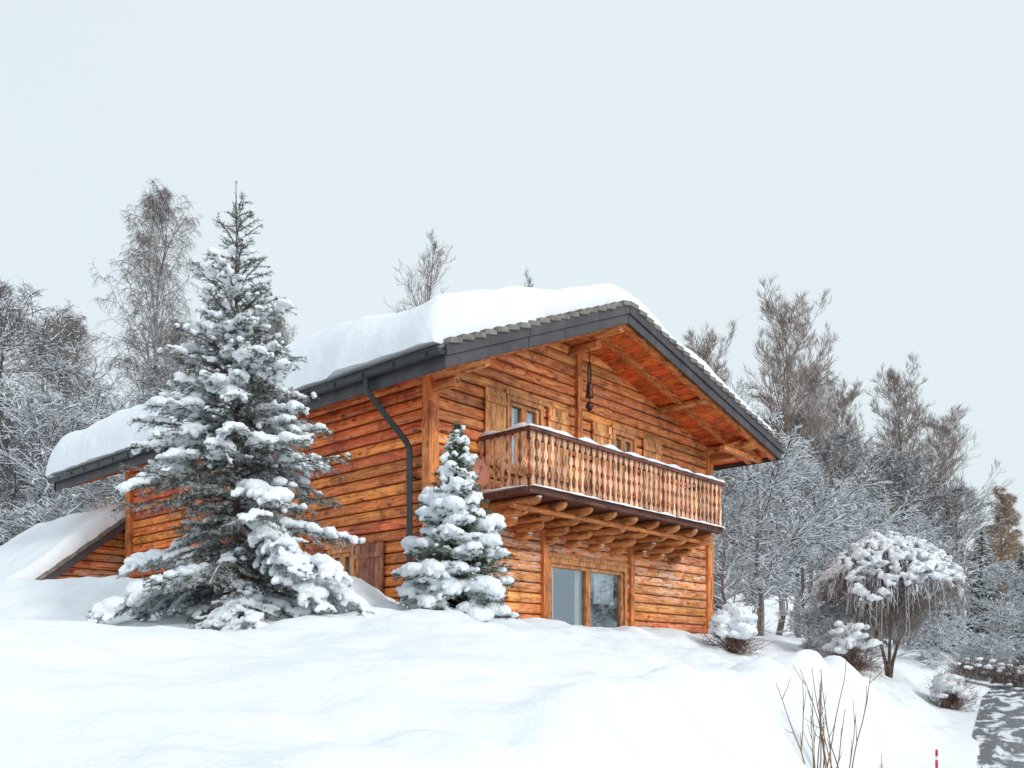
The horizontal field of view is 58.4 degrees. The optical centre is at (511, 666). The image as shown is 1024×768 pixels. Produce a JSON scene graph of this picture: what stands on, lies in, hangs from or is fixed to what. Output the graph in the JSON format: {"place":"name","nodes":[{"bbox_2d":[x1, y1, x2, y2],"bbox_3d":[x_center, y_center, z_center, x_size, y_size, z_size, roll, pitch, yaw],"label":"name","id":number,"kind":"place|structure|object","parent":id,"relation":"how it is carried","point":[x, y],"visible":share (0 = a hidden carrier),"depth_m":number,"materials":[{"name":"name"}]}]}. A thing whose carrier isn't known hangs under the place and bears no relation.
{"place":"outdoors","nodes":[
{"label":"outdoors","id":0,"kind":"place"},
{"bbox_2d":[0,518,1002,767],"bbox_3d":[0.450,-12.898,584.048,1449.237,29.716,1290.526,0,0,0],"label":"snow ground","id":1,"kind":"structure","parent":0,"point":[388,682],"depth_m":6.45,"materials":[{"name":"white snow"}]},
{"bbox_2d":[0,504,33,545],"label":"snowy shrub","id":2,"kind":"object","parent":1,"relation":"on","point":[18,512],"visible":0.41,"depth_m":26.70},
{"bbox_2d":[0,389,64,526],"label":"snowy tree","id":3,"kind":"object","parent":1,"relation":"on","point":[45,432],"visible":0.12,"depth_m":32.01,"materials":[{"name":"grey plant"}]},
{"bbox_2d":[0,492,81,543],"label":"snowy shrub","id":4,"kind":"object","parent":1,"relation":"on","point":[43,516],"visible":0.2,"depth_m":26.83,"materials":[{"name":"white snow"}]},
{"bbox_2d":[0,279,86,541],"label":"frosted tree","id":5,"kind":"object","parent":1,"relation":"on","point":[18,326],"visible":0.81,"depth_m":30.06,"materials":[{"name":"grey plant"}]},
{"bbox_2d":[0,313,115,499],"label":"frosted tree","id":6,"kind":"object","parent":1,"relation":"on","point":[57,356],"visible":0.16,"depth_m":38.54,"materials":[{"name":"grey plant"}]},
{"bbox_2d":[0,341,129,519],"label":"snowy tree","id":7,"kind":"object","parent":1,"relation":"on","point":[98,390],"visible":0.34,"depth_m":32.34,"materials":[{"name":"grey plant"}]},
{"bbox_2d":[15,305,114,510],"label":"birch tree","id":8,"kind":"object","parent":1,"relation":"on","point":[75,325],"visible":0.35,"depth_m":37.12,"materials":[{"name":"grey plant"}]},
{"bbox_2d":[0,372,140,529],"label":"snowy tree","id":9,"kind":"object","parent":1,"relation":"on","point":[79,421],"visible":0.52,"depth_m":28.36,"materials":[{"name":"grey wood"}]},
{"bbox_2d":[39,385,171,508],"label":"snowy tree","id":10,"kind":"object","parent":1,"relation":"on","point":[143,397],"visible":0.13,"depth_m":32.06,"materials":[{"name":"grey plant"}]},
{"bbox_2d":[85,357,188,407],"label":"frosted tree","id":11,"kind":"object","parent":1,"relation":"on","point":[153,368],"visible":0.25,"depth_m":35.56,"materials":[{"name":"grey plant"}]},
{"bbox_2d":[88,178,209,404],"bbox_3d":[-15.194,-11.902,38.008,5.134,16.272,4.845,0,0,0],"label":"birch tree","id":12,"kind":"object","parent":1,"relation":"on","point":[151,203],"visible":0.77,"depth_m":37.82,"materials":[{"name":"grey plant"}]},
{"bbox_2d":[119,315,227,403],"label":"frosted tree","id":13,"kind":"object","parent":1,"relation":"on","point":[182,340],"visible":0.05,"depth_m":42.26,"materials":[{"name":"grey plant"}]},
{"bbox_2d":[84,181,373,630],"bbox_3d":[-3.300,-2.906,11.246,3.555,6.189,3.524,0,0,0],"label":"spruce tree","id":14,"kind":"object","parent":1,"relation":"on","point":[267,555],"visible":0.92,"depth_m":10.89,"materials":[{"name":"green plant"}]},
{"bbox_2d":[256,309,297,346],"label":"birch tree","id":15,"kind":"object","parent":1,"relation":"on","point":[279,328],"visible":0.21,"depth_m":44.95,"materials":[{"name":"grey plant"}]},
{"bbox_2d":[0,284,784,633],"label":"wooden chalet","id":16,"kind":"object","parent":1,"relation":"on","point":[610,430],"visible":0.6,"depth_m":17.55,"materials":[{"name":"brown wood"}]},
{"bbox_2d":[325,542,355,576],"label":"side window","id":17,"kind":"structure","parent":16,"relation":"in","point":[345,556],"depth_m":17.00,"materials":[{"name":"brown wood"}]},
{"bbox_2d":[504,388,546,476],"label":"balcony door","id":18,"kind":"structure","parent":16,"relation":"in","point":[520,407],"depth_m":17.18,"materials":[{"name":"brown wood"}]},
{"bbox_2d":[520,552,629,627],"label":"terrace door","id":19,"kind":"structure","parent":16,"relation":"in","point":[588,592],"depth_m":18.66,"materials":[{"name":"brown wood"}]},
{"bbox_2d":[611,424,638,497],"bbox_3d":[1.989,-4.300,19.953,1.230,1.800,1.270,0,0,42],"label":"balcony window right","id":20,"kind":"structure","parent":16,"relation":"in","point":[625,439],"depth_m":19.60,"materials":[{"name":"brown wood"}]},
{"bbox_2d":[384,229,455,312],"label":"slender birch","id":21,"kind":"object","parent":1,"relation":"on","point":[427,286],"visible":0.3,"depth_m":42.39,"materials":[{"name":"grey plant"}]},
{"bbox_2d":[391,421,519,621],"bbox_3d":[-0.769,-1.855,12.818,1.826,3.186,1.904,0,0,0],"label":"dwarf conifer","id":22,"kind":"object","parent":1,"relation":"on","point":[457,551],"visible":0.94,"depth_m":12.39,"materials":[{"name":"white plant"}]},
{"bbox_2d":[520,269,533,286],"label":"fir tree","id":23,"kind":"object","parent":1,"relation":"on","point":[529,282],"visible":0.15,"depth_m":48.02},
{"bbox_2d":[696,595,772,656],"bbox_3d":[4.106,-0.576,17.040,1.485,1.519,1.396,0,0,0],"label":"snow capped bush","id":24,"kind":"object","parent":1,"relation":"on","point":[733,625],"visible":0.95,"depth_m":16.71,"materials":[{"name":"white snow"}]},
{"bbox_2d":[681,318,792,613],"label":"bare tree","id":25,"kind":"object","parent":1,"relation":"on","point":[691,346],"visible":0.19,"depth_m":41.86,"materials":[{"name":"grey plant"}]},
{"bbox_2d":[713,466,799,611],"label":"snowy tree","id":26,"kind":"object","parent":1,"relation":"on","point":[732,489],"visible":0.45,"depth_m":26.83,"materials":[{"name":"grey plant"}]},
{"bbox_2d":[715,426,821,629],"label":"frosted tree","id":27,"kind":"object","parent":1,"relation":"on","point":[777,525],"visible":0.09,"depth_m":37.84,"materials":[{"name":"grey plant"}]},
{"bbox_2d":[713,404,866,634],"bbox_3d":[7.519,-3.946,28.457,6.017,7.524,5.418,0,0,33],"label":"snowy tree","id":28,"kind":"object","parent":1,"relation":"on","point":[781,483],"visible":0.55,"depth_m":27.83,"materials":[{"name":"grey plant"}]},
{"bbox_2d":[715,457,898,637],"bbox_3d":[9.715,-3.822,30.526,6.140,7.039,5.529,0,0,41],"label":"snowy tree","id":29,"kind":"object","parent":1,"relation":"on","point":[799,602],"visible":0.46,"depth_m":30.33,"materials":[{"name":"white plant"}]},
{"bbox_2d":[716,273,902,635],"bbox_3d":[11.614,-8.639,39.724,9.829,16.541,8.696,0,0,33],"label":"bare tree","id":30,"kind":"object","parent":1,"relation":"on","point":[787,405],"visible":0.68,"depth_m":39.57,"materials":[{"name":"grey plant"}]},
{"bbox_2d":[774,603,854,655],"bbox_3d":[7.359,-0.792,22.496,2.003,1.813,1.645,0,0,-27],"label":"snowy shrub","id":31,"kind":"object","parent":1,"relation":"on","point":[810,643],"visible":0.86,"depth_m":22.40,"materials":[{"name":"grey plant"}]},
{"bbox_2d":[742,408,886,634],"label":"frosted tree","id":32,"kind":"object","parent":1,"relation":"on","point":[839,467],"visible":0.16,"depth_m":40.18,"materials":[{"name":"grey plant"}]},
{"bbox_2d":[785,361,862,635],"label":"birch tree","id":33,"kind":"object","parent":1,"relation":"on","point":[813,382],"visible":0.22,"depth_m":43.19,"materials":[{"name":"grey plant"}]},
{"bbox_2d":[776,660,887,767],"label":"bare shrub","id":34,"kind":"object","parent":1,"relation":"on","point":[822,742],"visible":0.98,"depth_m":8.02,"materials":[{"name":"brown plant"}]},
{"bbox_2d":[805,599,874,650],"bbox_3d":[8.616,-0.905,24.046,1.944,2.142,2.367,0,0,-3],"label":"snowy shrub","id":35,"kind":"object","parent":1,"relation":"on","point":[838,611],"visible":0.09,"depth_m":23.60,"materials":[{"name":"grey plant"}]},
{"bbox_2d":[790,430,902,577],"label":"frosted tree","id":36,"kind":"object","parent":1,"relation":"on","point":[856,438],"visible":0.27,"depth_m":42.59,"materials":[{"name":"grey plant"}]},
{"bbox_2d":[768,375,926,563],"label":"bare tree","id":37,"kind":"object","parent":1,"relation":"on","point":[843,400],"visible":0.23,"depth_m":45.58,"materials":[{"name":"grey plant"}]},
{"bbox_2d":[816,616,891,678],"bbox_3d":[7.597,-0.333,20.497,1.793,1.725,1.730,0,0,0],"label":"round bush","id":38,"kind":"object","parent":1,"relation":"on","point":[848,645],"visible":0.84,"depth_m":20.29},
{"bbox_2d":[821,521,887,645],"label":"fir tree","id":39,"kind":"object","parent":1,"relation":"on","point":[885,642],"depth_m":39.10,"materials":[{"name":"grey plant"}]},
{"bbox_2d":[782,477,950,616],"bbox_3d":[12.524,-3.491,33.299,5.148,6.554,5.717,0,0,0],"label":"snowy tree","id":40,"kind":"object","parent":1,"relation":"on","point":[871,512],"visible":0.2,"depth_m":32.77,"materials":[{"name":"grey plant"}]},
{"bbox_2d":[804,526,978,677],"bbox_3d":[9.155,-1.451,22.009,4.135,3.968,4.107,0,0,0],"label":"weeping ornamental tree","id":41,"kind":"object","parent":1,"relation":"on","point":[892,576],"visible":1,"depth_m":21.21,"materials":[{"name":"white plant"}]},
{"bbox_2d":[844,447,962,644],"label":"frosted tree","id":42,"kind":"object","parent":1,"relation":"on","point":[904,472],"visible":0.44,"depth_m":43.19,"materials":[{"name":"grey plant"}]},
{"bbox_2d":[826,510,981,649],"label":"snowy tree","id":43,"kind":"object","parent":1,"relation":"on","point":[919,527],"visible":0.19,"depth_m":35.60,"materials":[{"name":"white plant"}]},
{"bbox_2d":[852,351,1014,644],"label":"bare tree","id":44,"kind":"object","parent":1,"relation":"on","point":[906,412],"visible":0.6,"depth_m":47.82,"materials":[{"name":"grey plant"}]},
{"bbox_2d":[935,749,937,767],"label":"snow stake","id":45,"kind":"object","parent":1,"relation":"on","point":[936,758],"visible":1,"depth_m":11.98,"materials":[{"name":"red paint"}]},
{"bbox_2d":[895,606,980,669],"bbox_3d":[12.955,-0.649,28.013,2.731,2.472,2.243,0,0,-35],"label":"snowy shrub","id":46,"kind":"object","parent":1,"relation":"on","point":[935,658],"visible":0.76,"depth_m":27.69,"materials":[{"name":"grey plant"}]},
{"bbox_2d":[911,542,974,649],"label":"fir tree","id":47,"kind":"object","parent":1,"relation":"on","point":[948,615],"visible":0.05,"depth_m":37.77,"materials":[{"name":"grey plant"}]},
{"bbox_2d":[877,404,1018,574],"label":"bare tree","id":48,"kind":"object","parent":1,"relation":"on","point":[943,428],"visible":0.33,"depth_m":49.27,"materials":[{"name":"grey plant"}]},
{"bbox_2d":[921,666,984,711],"bbox_3d":[10.312,0.659,21.526,1.394,1.404,1.516,0,0,36],"label":"round bush","id":49,"kind":"object","parent":1,"relation":"on","point":[953,690],"visible":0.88,"depth_m":21.28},
{"bbox_2d":[940,511,974,620],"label":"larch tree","id":50,"kind":"object","parent":1,"relation":"on","point":[962,553],"visible":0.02,"depth_m":55.49,"materials":[{"name":"grey plant"}]},
{"bbox_2d":[923,483,1013,648],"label":"frosted tree","id":51,"kind":"object","parent":1,"relation":"on","point":[958,489],"visible":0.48,"depth_m":45.61,"materials":[{"name":"white plant"}]},
{"bbox_2d":[943,654,1023,686],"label":"hedge","id":52,"kind":"object","parent":1,"relation":"on","point":[999,668],"visible":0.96,"depth_m":28.76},
{"bbox_2d":[946,630,1023,678],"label":"snowy shrub","id":53,"kind":"object","parent":1,"relation":"on","point":[980,646],"visible":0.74,"depth_m":30.61,"materials":[{"name":"grey plant"}]},
{"bbox_2d":[951,554,1023,669],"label":"snowy tree","id":54,"kind":"object","parent":1,"relation":"on","point":[1009,610],"visible":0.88,"depth_m":34.66,"materials":[{"name":"white plant"}]},
{"bbox_2d":[951,528,1023,663],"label":"fir tree","id":55,"kind":"object","parent":1,"relation":"on","point":[982,541],"visible":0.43,"depth_m":39.86,"materials":[{"name":"grey plant"}]},
{"bbox_2d":[970,484,1023,634],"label":"larch tree","id":56,"kind":"object","parent":1,"relation":"on","point":[1004,501],"visible":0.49,"depth_m":54.67,"materials":[{"name":"plant"}]},
{"bbox_2d":[986,550,1023,664],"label":"fir tree","id":57,"kind":"object","parent":1,"relation":"on","point":[1021,563],"visible":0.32,"depth_m":40.89,"materials":[{"name":"grey plant"}]},
{"bbox_2d":[987,492,1023,634],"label":"larch tree","id":58,"kind":"object","parent":1,"relation":"on","point":[1013,501],"visible":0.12,"depth_m":57.82,"materials":[{"name":"plant"}]},
{"bbox_2d":[0,0,1023,582],"label":"sky","id":59,"kind":"structure","parent":0,"point":[677,156],"materials":[{"name":"white"}]},
{"bbox_2d":[972,662,1023,767],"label":"road","id":60,"kind":"structure","parent":0,"point":[998,734],"depth_m":18.27,"materials":[{"name":"grey asphalt"}]}
]}

